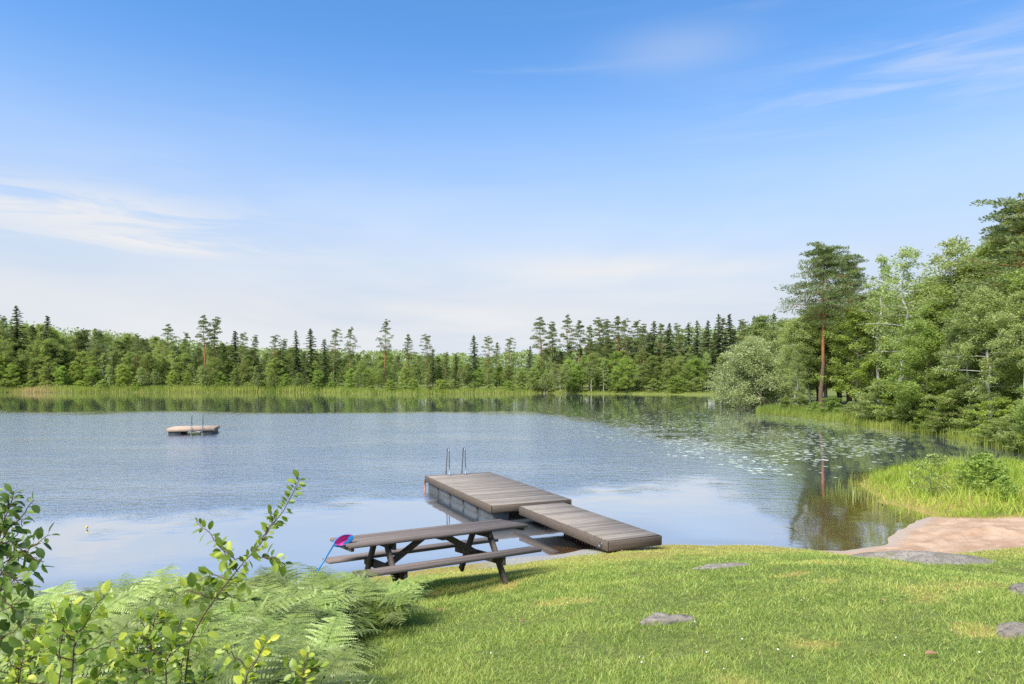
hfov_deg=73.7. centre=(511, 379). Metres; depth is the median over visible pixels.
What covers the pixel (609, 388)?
shrub
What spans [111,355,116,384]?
spruce tree
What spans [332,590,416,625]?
bracken fern
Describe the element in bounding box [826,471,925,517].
water rushes
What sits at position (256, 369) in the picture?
birch tree
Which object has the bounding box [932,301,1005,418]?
birch tree
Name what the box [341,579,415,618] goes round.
bracken fern
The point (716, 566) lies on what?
rock
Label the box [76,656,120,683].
leafy sprout
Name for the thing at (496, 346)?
pine tree
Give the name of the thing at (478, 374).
broadleaf tree
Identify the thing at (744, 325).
pine tree
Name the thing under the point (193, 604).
bracken fern
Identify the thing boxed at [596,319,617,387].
pine tree
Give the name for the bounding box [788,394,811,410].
shrub
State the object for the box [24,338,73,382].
broadleaf tree
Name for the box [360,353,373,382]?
birch tree
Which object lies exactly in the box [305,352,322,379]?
broadleaf tree
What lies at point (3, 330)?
broadleaf tree
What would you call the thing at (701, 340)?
pine tree
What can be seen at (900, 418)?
shrub
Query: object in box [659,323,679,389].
spruce tree
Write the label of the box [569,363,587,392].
broadleaf tree
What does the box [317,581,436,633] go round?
bracken fern
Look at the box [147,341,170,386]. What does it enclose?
birch tree
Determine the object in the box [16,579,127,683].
alder sapling
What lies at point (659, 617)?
rock
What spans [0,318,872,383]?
distant forest
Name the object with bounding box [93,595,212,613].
bracken fern
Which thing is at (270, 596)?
bracken fern
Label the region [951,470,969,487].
shrub
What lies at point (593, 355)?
broadleaf tree
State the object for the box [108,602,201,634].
bracken fern
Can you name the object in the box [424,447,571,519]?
floating jetty
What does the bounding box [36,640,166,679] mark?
bracken fern
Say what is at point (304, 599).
bracken fern
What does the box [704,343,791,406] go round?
willow tree
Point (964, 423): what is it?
shrub
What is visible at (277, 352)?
broadleaf tree
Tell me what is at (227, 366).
broadleaf tree
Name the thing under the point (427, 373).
birch tree
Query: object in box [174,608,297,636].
bracken fern
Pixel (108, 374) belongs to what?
birch tree
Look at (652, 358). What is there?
broadleaf tree
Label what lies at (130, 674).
bracken fern
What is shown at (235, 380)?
broadleaf tree
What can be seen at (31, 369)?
birch tree
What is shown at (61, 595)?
bracken fern
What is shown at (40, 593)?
bracken fern
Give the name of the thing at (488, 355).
pine tree
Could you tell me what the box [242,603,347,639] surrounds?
bracken fern
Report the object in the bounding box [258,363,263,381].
spruce tree
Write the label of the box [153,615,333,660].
bracken fern
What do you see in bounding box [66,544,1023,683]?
lawn grass
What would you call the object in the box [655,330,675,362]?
pine tree
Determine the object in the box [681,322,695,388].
spruce tree
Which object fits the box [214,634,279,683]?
alder sapling
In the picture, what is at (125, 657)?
bracken fern
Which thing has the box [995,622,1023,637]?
rock
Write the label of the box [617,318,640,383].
pine tree
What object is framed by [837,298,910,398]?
broadleaf tree
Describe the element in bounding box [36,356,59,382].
broadleaf tree
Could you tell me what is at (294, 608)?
bracken fern
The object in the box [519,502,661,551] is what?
gangway
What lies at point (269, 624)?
bracken fern
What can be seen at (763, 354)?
willow tree
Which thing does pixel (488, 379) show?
broadleaf tree
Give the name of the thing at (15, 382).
shrub
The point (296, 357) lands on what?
spruce tree
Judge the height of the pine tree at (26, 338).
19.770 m
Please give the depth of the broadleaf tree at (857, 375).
73.50 m
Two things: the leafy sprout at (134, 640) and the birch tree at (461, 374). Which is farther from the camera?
the birch tree at (461, 374)
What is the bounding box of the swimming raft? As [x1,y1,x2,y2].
[166,415,219,434]
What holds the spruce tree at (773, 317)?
on the ground at (944, 534)
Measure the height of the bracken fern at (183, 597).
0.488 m
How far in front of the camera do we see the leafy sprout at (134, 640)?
3.30 m
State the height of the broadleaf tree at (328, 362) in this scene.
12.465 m
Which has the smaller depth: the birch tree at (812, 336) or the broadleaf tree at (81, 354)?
the birch tree at (812, 336)
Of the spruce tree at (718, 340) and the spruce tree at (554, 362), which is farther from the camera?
the spruce tree at (554, 362)
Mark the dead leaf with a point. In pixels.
(929, 652)
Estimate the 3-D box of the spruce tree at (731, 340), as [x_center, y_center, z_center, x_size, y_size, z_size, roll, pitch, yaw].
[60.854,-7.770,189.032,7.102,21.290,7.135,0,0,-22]
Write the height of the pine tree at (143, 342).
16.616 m
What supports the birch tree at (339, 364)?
on the ground at (944, 534)
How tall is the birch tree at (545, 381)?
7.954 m
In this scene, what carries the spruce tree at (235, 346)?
on the ground at (944, 534)
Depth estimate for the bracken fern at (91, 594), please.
6.87 m
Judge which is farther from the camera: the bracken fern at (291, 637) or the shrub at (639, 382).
the shrub at (639, 382)
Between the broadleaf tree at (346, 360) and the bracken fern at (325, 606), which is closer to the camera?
the bracken fern at (325, 606)
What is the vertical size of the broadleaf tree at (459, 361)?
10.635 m
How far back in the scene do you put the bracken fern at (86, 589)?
7.62 m
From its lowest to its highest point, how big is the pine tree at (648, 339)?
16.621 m
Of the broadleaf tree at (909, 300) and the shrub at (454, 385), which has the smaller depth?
the broadleaf tree at (909, 300)
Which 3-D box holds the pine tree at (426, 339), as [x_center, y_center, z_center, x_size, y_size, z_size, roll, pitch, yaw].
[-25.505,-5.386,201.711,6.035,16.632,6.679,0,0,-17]
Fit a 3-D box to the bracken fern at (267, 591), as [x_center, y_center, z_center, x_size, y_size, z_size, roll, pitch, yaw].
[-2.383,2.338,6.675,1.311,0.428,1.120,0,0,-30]
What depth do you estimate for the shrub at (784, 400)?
73.33 m
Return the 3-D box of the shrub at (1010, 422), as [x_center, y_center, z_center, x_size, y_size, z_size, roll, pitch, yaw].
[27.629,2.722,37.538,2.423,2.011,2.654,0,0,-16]
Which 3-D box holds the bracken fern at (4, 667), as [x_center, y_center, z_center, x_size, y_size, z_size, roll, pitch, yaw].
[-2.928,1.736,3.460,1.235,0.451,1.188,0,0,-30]
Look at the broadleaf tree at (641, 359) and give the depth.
192.63 m
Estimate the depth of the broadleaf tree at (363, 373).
196.74 m
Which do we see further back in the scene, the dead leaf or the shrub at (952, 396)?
the shrub at (952, 396)
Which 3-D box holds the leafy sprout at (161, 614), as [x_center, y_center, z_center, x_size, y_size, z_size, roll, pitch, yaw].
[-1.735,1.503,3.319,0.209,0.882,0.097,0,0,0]
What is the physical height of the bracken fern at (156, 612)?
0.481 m
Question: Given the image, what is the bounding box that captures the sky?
[0,0,1023,367]
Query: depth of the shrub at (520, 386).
192.84 m
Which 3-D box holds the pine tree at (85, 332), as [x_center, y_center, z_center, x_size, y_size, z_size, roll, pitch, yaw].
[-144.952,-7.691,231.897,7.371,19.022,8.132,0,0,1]
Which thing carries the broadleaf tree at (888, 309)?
on the ground at (944, 534)
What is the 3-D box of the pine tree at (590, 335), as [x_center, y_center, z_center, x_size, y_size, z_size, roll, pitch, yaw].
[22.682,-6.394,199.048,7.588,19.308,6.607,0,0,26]
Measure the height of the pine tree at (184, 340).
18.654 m
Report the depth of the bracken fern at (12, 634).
3.94 m
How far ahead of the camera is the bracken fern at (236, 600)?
6.62 m
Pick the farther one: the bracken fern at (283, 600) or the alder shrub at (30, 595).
the bracken fern at (283, 600)
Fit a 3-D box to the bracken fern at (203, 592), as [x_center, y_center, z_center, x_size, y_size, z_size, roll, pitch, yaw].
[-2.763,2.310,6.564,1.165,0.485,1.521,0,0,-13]
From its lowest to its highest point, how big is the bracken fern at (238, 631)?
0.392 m
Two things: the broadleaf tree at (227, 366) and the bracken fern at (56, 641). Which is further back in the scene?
the broadleaf tree at (227, 366)
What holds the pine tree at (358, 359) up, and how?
on the ground at (944, 534)
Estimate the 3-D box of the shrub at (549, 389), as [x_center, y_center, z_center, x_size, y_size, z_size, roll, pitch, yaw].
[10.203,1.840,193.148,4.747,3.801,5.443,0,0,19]
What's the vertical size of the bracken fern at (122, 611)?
0.504 m
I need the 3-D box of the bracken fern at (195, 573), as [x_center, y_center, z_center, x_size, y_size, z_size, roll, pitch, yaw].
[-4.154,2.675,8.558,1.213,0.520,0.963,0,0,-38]
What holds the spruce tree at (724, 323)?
on the ground at (944, 534)
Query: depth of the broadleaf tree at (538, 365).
197.05 m
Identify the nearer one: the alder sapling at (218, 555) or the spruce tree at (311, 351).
the alder sapling at (218, 555)
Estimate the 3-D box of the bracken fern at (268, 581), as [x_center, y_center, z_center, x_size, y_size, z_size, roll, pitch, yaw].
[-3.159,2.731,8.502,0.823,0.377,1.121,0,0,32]
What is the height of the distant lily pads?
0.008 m
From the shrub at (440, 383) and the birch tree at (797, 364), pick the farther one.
the shrub at (440, 383)
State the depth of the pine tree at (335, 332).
218.63 m
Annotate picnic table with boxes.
[323,519,541,591]
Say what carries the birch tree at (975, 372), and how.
on the ground at (944, 534)
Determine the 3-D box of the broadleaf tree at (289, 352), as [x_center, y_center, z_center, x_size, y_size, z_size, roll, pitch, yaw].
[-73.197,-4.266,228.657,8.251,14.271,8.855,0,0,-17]
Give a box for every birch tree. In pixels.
[22,323,47,381]
[25,365,38,381]
[93,353,111,381]
[102,366,115,384]
[105,340,128,383]
[134,367,148,385]
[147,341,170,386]
[149,369,163,383]
[161,349,180,380]
[175,341,194,370]
[193,366,208,384]
[210,342,228,378]
[237,345,252,379]
[250,366,260,386]
[321,361,333,386]
[328,372,336,381]
[330,350,342,380]
[332,361,345,387]
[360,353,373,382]
[389,365,398,384]
[400,353,418,373]
[410,354,425,377]
[424,364,435,385]
[447,370,453,387]
[454,367,464,386]
[482,359,494,380]
[538,373,551,393]
[547,363,568,393]
[557,363,573,391]
[584,361,599,389]
[598,358,608,391]
[634,365,645,386]
[683,345,701,389]
[696,348,713,388]
[701,352,714,388]
[713,352,727,384]
[736,314,786,405]
[771,318,820,403]
[779,332,812,403]
[786,316,830,407]
[787,350,808,404]
[850,254,901,402]
[856,245,943,412]
[879,295,907,381]
[908,234,982,376]
[923,239,974,412]
[932,286,1023,425]
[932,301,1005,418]
[959,338,998,381]
[983,289,1023,402]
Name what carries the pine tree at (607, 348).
on the ground at (944, 534)
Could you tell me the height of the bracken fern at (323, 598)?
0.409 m
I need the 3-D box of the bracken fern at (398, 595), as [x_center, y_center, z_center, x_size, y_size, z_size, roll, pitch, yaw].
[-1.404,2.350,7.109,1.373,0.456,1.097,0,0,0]
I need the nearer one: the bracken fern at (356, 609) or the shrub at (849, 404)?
the bracken fern at (356, 609)
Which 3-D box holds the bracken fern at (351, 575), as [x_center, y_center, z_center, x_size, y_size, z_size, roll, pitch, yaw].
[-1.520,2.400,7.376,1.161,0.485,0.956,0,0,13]
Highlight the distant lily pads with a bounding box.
[519,399,905,451]
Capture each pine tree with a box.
[0,315,8,385]
[20,327,38,356]
[24,324,35,375]
[70,331,89,385]
[73,330,92,360]
[87,328,101,383]
[87,329,111,368]
[129,333,145,380]
[132,338,152,385]
[159,324,179,383]
[178,332,196,383]
[190,346,205,382]
[195,315,214,379]
[203,317,225,383]
[233,332,253,384]
[248,335,261,371]
[265,335,284,366]
[277,339,287,384]
[300,351,306,383]
[328,328,346,385]
[343,327,360,385]
[354,354,362,380]
[375,319,392,386]
[393,356,403,387]
[402,334,416,385]
[415,334,434,388]
[423,355,435,385]
[440,352,450,381]
[479,336,498,375]
[493,342,503,387]
[501,338,519,368]
[530,317,553,389]
[543,321,562,383]
[553,351,564,381]
[559,315,576,356]
[563,345,576,370]
[567,320,587,385]
[576,348,584,374]
[578,325,602,388]
[590,317,608,366]
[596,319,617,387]
[599,337,617,367]
[605,316,625,350]
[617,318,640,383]
[624,337,635,387]
[630,337,645,384]
[631,320,645,357]
[632,323,652,389]
[642,333,656,387]
[650,323,673,389]
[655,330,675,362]
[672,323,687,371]
[696,330,714,357]
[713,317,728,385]
[733,319,749,345]
[773,241,875,407]
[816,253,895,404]
[854,295,886,393]
[950,192,1023,404]
[990,222,1023,403]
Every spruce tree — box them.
[2,306,31,386]
[30,316,57,375]
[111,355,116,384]
[192,356,198,385]
[223,331,247,386]
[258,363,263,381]
[287,330,305,380]
[299,329,318,382]
[312,339,332,386]
[427,349,438,386]
[453,354,461,386]
[464,335,484,387]
[523,346,533,388]
[552,346,557,385]
[640,320,663,383]
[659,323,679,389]
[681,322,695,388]
[685,320,708,385]
[701,321,713,387]
[707,314,727,388]
[721,314,737,382]
[748,316,758,376]
[761,312,777,375]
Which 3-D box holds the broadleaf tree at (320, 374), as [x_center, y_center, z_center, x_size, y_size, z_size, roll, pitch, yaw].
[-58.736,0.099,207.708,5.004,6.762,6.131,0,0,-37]
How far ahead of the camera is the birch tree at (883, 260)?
72.22 m
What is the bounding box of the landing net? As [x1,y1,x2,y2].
[313,534,353,576]
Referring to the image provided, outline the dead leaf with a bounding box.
[925,650,937,654]
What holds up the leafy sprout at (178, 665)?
on the ground at (944, 534)
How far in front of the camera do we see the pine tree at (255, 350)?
219.69 m
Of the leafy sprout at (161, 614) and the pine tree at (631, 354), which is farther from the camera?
the pine tree at (631, 354)
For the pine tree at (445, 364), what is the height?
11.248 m
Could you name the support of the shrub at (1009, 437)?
on the ground at (944, 534)
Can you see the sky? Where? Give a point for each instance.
(451, 172)
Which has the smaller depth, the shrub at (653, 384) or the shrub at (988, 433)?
the shrub at (988, 433)
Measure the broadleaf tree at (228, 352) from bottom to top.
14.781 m
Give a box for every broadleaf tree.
[0,324,19,355]
[0,335,13,377]
[0,336,30,385]
[0,355,11,381]
[0,362,28,386]
[5,323,39,381]
[8,345,35,386]
[13,340,56,386]
[23,327,75,379]
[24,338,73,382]
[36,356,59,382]
[51,365,71,386]
[52,347,80,381]
[60,334,86,369]
[61,348,85,384]
[64,361,84,385]
[67,351,93,379]
[80,349,106,381]
[83,365,103,386]
[84,332,117,381]
[109,364,133,386]
[111,336,136,381]
[114,332,150,382]
[114,351,138,381]
[125,351,150,385]
[137,353,160,386]
[141,335,160,383]
[148,354,168,383]
[157,345,192,382]
[165,370,179,387]
[171,353,199,384]
[181,371,194,386]
[194,357,225,384]
[198,348,220,379]
[212,372,227,386]
[218,345,248,377]
[220,358,240,386]
[228,368,243,386]
[234,354,258,384]
[244,348,264,380]
[259,352,269,385]
[261,358,283,383]
[262,370,277,387]
[263,351,289,384]
[276,364,291,383]
[278,374,291,387]
[282,346,305,383]
[293,372,304,386]
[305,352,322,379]
[305,361,321,386]
[309,369,326,387]
[318,353,332,378]
[338,363,355,383]
[339,354,360,383]
[342,368,357,388]
[351,360,370,387]
[361,367,376,387]
[369,351,399,384]
[369,360,394,388]
[370,355,390,388]
[396,367,413,385]
[409,362,423,386]
[429,356,449,383]
[434,364,447,384]
[449,355,463,379]
[461,364,473,384]
[469,367,486,387]
[481,367,499,387]
[492,366,507,386]
[500,364,515,386]
[515,371,526,384]
[524,367,541,390]
[527,349,555,386]
[530,362,544,379]
[559,357,581,391]
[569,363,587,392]
[575,355,587,390]
[580,352,604,385]
[589,357,614,390]
[605,351,626,380]
[607,363,628,392]
[609,356,639,391]
[612,350,639,389]
[631,347,661,389]
[639,355,663,390]
[658,350,679,389]
[658,358,676,390]
[670,355,690,388]
[672,335,687,357]
[675,355,710,386]
[677,351,692,381]
[706,348,722,380]
[733,317,815,397]
[735,326,751,341]
[783,314,827,403]
[784,306,868,406]
[803,313,873,405]
[810,329,874,403]
[813,304,898,402]
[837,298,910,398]
[865,287,893,382]
[874,273,963,388]
[874,299,965,411]
[875,277,942,393]
[878,322,963,421]
[893,255,1023,404]
[916,230,1023,391]
[945,267,1023,404]
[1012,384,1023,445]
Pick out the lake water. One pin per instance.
(131, 484)
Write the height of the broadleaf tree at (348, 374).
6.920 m
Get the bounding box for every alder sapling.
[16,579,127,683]
[110,615,218,683]
[162,469,305,683]
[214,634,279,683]
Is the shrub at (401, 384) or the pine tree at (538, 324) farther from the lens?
the pine tree at (538, 324)
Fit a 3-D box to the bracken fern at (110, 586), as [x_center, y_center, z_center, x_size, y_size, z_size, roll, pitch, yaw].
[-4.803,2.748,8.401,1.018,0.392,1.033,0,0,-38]
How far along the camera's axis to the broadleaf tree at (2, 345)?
214.57 m
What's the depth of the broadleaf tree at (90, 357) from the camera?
214.97 m
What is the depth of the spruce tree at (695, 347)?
186.92 m
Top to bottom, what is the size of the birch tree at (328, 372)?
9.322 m
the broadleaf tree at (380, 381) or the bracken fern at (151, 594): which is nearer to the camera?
the bracken fern at (151, 594)
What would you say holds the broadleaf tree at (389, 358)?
on the ground at (944, 534)
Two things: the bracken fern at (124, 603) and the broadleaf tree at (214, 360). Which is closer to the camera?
the bracken fern at (124, 603)
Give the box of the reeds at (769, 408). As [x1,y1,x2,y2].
[756,402,1023,452]
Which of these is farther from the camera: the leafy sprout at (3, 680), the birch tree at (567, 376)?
the birch tree at (567, 376)
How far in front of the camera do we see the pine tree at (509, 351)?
203.71 m
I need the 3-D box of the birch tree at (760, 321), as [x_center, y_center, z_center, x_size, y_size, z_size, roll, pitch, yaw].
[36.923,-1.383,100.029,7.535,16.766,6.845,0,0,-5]
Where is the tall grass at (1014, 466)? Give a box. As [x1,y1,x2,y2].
[854,452,1023,517]
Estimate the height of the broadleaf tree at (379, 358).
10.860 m
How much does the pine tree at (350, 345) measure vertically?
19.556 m
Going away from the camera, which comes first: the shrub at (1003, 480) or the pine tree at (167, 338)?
the shrub at (1003, 480)
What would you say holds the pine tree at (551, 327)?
on the ground at (944, 534)
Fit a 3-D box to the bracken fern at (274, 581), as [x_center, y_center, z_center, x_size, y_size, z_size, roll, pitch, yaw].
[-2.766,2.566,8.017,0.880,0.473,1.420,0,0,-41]
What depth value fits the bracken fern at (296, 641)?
4.13 m
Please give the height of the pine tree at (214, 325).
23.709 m
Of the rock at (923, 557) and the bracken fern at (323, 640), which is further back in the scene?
the rock at (923, 557)
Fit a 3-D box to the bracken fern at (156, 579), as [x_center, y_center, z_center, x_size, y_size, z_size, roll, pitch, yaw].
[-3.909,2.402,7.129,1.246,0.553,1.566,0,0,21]
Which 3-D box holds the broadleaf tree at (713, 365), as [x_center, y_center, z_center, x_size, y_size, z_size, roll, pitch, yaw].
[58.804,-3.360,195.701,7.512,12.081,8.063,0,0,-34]
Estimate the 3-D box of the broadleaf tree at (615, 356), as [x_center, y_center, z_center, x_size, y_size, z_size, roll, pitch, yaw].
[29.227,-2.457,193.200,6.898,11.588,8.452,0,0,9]
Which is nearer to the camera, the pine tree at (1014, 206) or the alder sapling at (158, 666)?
the alder sapling at (158, 666)
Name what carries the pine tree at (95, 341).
on the ground at (944, 534)
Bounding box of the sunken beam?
[509,532,559,552]
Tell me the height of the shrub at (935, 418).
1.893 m
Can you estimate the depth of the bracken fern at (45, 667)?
3.83 m
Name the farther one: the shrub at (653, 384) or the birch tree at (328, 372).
the birch tree at (328, 372)
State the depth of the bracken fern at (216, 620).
5.28 m
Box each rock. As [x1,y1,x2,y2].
[639,612,696,625]
[692,562,749,569]
[849,550,995,564]
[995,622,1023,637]
[1007,583,1023,595]
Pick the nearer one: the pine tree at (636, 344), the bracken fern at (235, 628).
the bracken fern at (235, 628)
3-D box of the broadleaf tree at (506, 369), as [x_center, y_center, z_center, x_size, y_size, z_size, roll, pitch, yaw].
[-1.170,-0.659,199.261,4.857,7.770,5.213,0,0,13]
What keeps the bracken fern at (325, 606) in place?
on the ground at (944, 534)
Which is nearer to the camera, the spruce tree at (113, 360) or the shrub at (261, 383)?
the shrub at (261, 383)
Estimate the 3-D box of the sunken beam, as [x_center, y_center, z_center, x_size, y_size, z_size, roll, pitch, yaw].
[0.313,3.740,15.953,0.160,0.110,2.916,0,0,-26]
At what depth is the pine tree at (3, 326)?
219.82 m
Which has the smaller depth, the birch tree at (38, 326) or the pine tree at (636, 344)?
the pine tree at (636, 344)
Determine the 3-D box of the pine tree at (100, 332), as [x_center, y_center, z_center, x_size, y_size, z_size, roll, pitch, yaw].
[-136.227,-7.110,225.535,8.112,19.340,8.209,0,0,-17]
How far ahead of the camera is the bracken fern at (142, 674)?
4.17 m
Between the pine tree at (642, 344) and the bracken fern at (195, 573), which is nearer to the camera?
the bracken fern at (195, 573)
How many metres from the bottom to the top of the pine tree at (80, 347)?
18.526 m
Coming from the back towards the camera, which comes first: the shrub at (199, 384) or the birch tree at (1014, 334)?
the shrub at (199, 384)
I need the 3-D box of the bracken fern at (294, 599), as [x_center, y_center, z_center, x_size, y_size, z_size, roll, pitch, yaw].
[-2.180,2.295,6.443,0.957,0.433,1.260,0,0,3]
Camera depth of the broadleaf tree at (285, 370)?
219.56 m
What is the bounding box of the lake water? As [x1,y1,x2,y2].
[0,392,1023,594]
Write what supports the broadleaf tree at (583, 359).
on the ground at (944, 534)
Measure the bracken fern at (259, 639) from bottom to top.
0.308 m
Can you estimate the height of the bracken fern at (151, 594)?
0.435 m
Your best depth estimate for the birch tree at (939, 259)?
53.05 m
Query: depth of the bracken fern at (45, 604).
5.41 m
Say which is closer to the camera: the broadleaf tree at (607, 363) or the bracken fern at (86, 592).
the bracken fern at (86, 592)
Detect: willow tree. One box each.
[704,333,812,407]
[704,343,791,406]
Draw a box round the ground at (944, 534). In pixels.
[0,360,1023,683]
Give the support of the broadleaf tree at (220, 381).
on the ground at (944, 534)
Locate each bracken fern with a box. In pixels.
[0,580,124,617]
[0,611,97,683]
[0,613,134,677]
[0,618,186,673]
[0,630,139,683]
[0,654,42,677]
[2,584,51,611]
[2,589,202,679]
[4,630,99,675]
[4,644,171,679]
[9,595,185,634]
[9,602,89,642]
[9,613,53,624]
[11,618,112,639]
[13,600,171,655]
[23,641,122,683]
[36,613,140,642]
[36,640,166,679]
[38,583,111,606]
[38,665,122,683]
[41,584,80,609]
[58,635,184,682]
[69,564,203,610]
[71,622,261,683]
[72,580,143,610]
[74,587,100,596]
[74,666,263,683]
[88,592,167,628]
[91,580,167,626]
[91,587,162,639]
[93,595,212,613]
[95,580,152,596]
[99,662,169,683]
[106,571,180,593]
[106,572,164,595]
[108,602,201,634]
[114,609,217,640]
[118,618,343,683]
[119,603,209,631]
[132,589,176,603]
[135,587,229,601]
[138,571,238,591]
[139,617,324,677]
[143,615,232,645]
[145,642,269,680]
[146,622,297,683]
[150,570,210,586]
[150,598,271,644]
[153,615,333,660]
[154,596,227,613]
[156,617,261,664]
[156,652,214,679]
[161,596,248,609]
[170,574,270,604]
[171,629,387,679]
[173,579,231,612]
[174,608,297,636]
[176,603,244,634]
[177,590,279,611]
[179,605,267,644]
[195,647,391,683]
[204,607,248,636]
[207,575,296,589]
[213,592,311,629]
[214,585,298,596]
[214,635,381,683]
[216,576,334,606]
[216,587,260,612]
[216,610,303,643]
[219,562,299,588]
[222,589,356,624]
[236,572,303,589]
[236,590,342,612]
[238,603,368,649]
[240,604,310,637]
[242,565,302,594]
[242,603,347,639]
[242,634,347,659]
[244,589,352,616]
[248,600,333,633]
[248,633,290,652]
[249,562,305,590]
[255,636,347,663]
[255,640,378,683]
[256,587,347,618]
[260,566,390,635]
[270,673,407,683]
[272,585,346,612]
[276,594,323,623]
[280,567,374,587]
[286,581,377,610]
[291,619,384,648]
[295,585,358,621]
[298,564,373,595]
[299,572,382,589]
[300,624,355,662]
[304,612,357,682]
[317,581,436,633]
[330,577,425,624]
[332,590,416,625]
[333,571,430,618]
[336,573,446,623]
[340,596,373,635]
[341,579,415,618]
[342,578,435,635]
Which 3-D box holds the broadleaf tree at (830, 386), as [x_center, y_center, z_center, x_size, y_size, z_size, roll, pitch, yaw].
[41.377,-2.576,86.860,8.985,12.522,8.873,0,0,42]
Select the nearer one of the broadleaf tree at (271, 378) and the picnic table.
the picnic table
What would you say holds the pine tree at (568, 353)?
on the ground at (944, 534)
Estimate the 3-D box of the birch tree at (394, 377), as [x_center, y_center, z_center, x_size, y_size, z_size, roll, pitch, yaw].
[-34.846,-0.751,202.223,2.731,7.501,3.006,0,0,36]
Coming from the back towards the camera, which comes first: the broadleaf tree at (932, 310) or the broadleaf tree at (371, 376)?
the broadleaf tree at (371, 376)
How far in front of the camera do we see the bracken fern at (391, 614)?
6.80 m
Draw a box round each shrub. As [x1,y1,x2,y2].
[0,379,11,391]
[0,483,59,653]
[0,502,40,657]
[5,379,21,389]
[23,380,39,389]
[40,380,54,388]
[73,380,89,387]
[94,379,110,388]
[131,382,143,389]
[191,380,209,389]
[256,381,268,389]
[309,381,319,389]
[324,382,336,387]
[382,380,398,391]
[394,382,407,389]
[402,379,421,388]
[432,379,450,391]
[444,379,463,389]
[500,380,516,390]
[515,382,527,391]
[527,379,543,389]
[541,382,554,391]
[562,381,581,391]
[585,376,606,391]
[604,380,617,391]
[629,379,647,390]
[643,378,663,392]
[664,375,691,392]
[682,377,708,392]
[776,396,795,409]
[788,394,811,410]
[805,401,820,413]
[818,396,844,417]
[837,402,858,414]
[844,394,886,420]
[852,378,906,422]
[864,385,918,420]
[887,398,936,422]
[890,411,914,426]
[901,384,957,427]
[903,453,961,494]
[908,408,937,431]
[918,389,975,433]
[923,408,961,435]
[926,382,1003,433]
[949,393,1013,433]
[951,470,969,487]
[955,452,1020,493]
[961,397,1017,438]
[970,417,1010,444]
[984,411,1021,443]
[989,476,1021,501]
[992,406,1023,449]
[1010,404,1023,440]
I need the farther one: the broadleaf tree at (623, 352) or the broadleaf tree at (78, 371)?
the broadleaf tree at (78, 371)
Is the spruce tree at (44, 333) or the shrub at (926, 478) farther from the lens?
the spruce tree at (44, 333)
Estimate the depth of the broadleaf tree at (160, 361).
215.46 m
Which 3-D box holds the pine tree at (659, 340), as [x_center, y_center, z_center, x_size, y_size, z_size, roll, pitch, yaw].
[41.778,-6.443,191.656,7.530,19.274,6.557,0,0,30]
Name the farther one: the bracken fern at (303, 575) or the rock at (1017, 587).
the bracken fern at (303, 575)
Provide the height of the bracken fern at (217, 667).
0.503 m
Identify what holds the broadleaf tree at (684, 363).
on the ground at (944, 534)
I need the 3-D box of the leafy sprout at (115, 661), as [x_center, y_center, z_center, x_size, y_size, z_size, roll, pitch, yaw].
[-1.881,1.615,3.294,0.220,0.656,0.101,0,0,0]
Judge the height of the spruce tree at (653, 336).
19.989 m
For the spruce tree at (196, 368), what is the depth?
217.10 m
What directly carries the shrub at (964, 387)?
on the ground at (944, 534)
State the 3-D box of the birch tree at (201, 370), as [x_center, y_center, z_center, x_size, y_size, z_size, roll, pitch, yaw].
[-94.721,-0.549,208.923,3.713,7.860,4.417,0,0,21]
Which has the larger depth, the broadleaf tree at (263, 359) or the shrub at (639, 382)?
the broadleaf tree at (263, 359)
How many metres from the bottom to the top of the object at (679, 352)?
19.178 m
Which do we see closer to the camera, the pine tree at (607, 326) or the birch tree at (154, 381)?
the pine tree at (607, 326)
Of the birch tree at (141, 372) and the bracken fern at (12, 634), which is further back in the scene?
the birch tree at (141, 372)
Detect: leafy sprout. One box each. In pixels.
[0,641,40,683]
[0,669,26,683]
[14,618,46,683]
[43,601,84,683]
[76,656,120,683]
[98,647,142,683]
[122,631,154,683]
[130,598,173,683]
[165,640,203,683]
[182,657,225,683]
[284,645,328,683]
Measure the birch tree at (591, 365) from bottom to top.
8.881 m
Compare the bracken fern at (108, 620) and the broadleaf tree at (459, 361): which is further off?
the broadleaf tree at (459, 361)
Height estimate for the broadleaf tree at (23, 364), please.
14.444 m
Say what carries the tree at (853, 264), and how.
on the ground at (944, 534)
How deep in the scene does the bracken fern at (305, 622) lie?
5.56 m
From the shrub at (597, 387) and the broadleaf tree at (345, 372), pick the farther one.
the broadleaf tree at (345, 372)
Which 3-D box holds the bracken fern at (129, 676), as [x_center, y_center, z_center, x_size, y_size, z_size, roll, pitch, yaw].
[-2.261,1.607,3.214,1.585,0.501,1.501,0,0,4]
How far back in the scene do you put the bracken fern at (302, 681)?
3.59 m
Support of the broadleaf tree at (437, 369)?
on the ground at (944, 534)
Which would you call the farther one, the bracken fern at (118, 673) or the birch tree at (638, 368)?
the birch tree at (638, 368)
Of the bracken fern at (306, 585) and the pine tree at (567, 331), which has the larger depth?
the pine tree at (567, 331)
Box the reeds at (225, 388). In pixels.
[0,383,715,394]
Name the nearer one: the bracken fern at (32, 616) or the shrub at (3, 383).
the bracken fern at (32, 616)
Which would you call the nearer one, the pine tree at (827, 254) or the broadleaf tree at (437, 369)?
the pine tree at (827, 254)
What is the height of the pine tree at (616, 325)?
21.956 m
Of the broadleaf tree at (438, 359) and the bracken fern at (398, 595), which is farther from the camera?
the broadleaf tree at (438, 359)
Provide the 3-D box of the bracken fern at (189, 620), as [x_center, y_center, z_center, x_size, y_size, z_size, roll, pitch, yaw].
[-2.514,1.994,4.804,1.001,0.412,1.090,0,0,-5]
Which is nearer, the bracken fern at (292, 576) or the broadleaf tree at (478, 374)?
the bracken fern at (292, 576)
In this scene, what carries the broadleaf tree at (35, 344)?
on the ground at (944, 534)
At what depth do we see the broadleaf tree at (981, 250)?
52.73 m

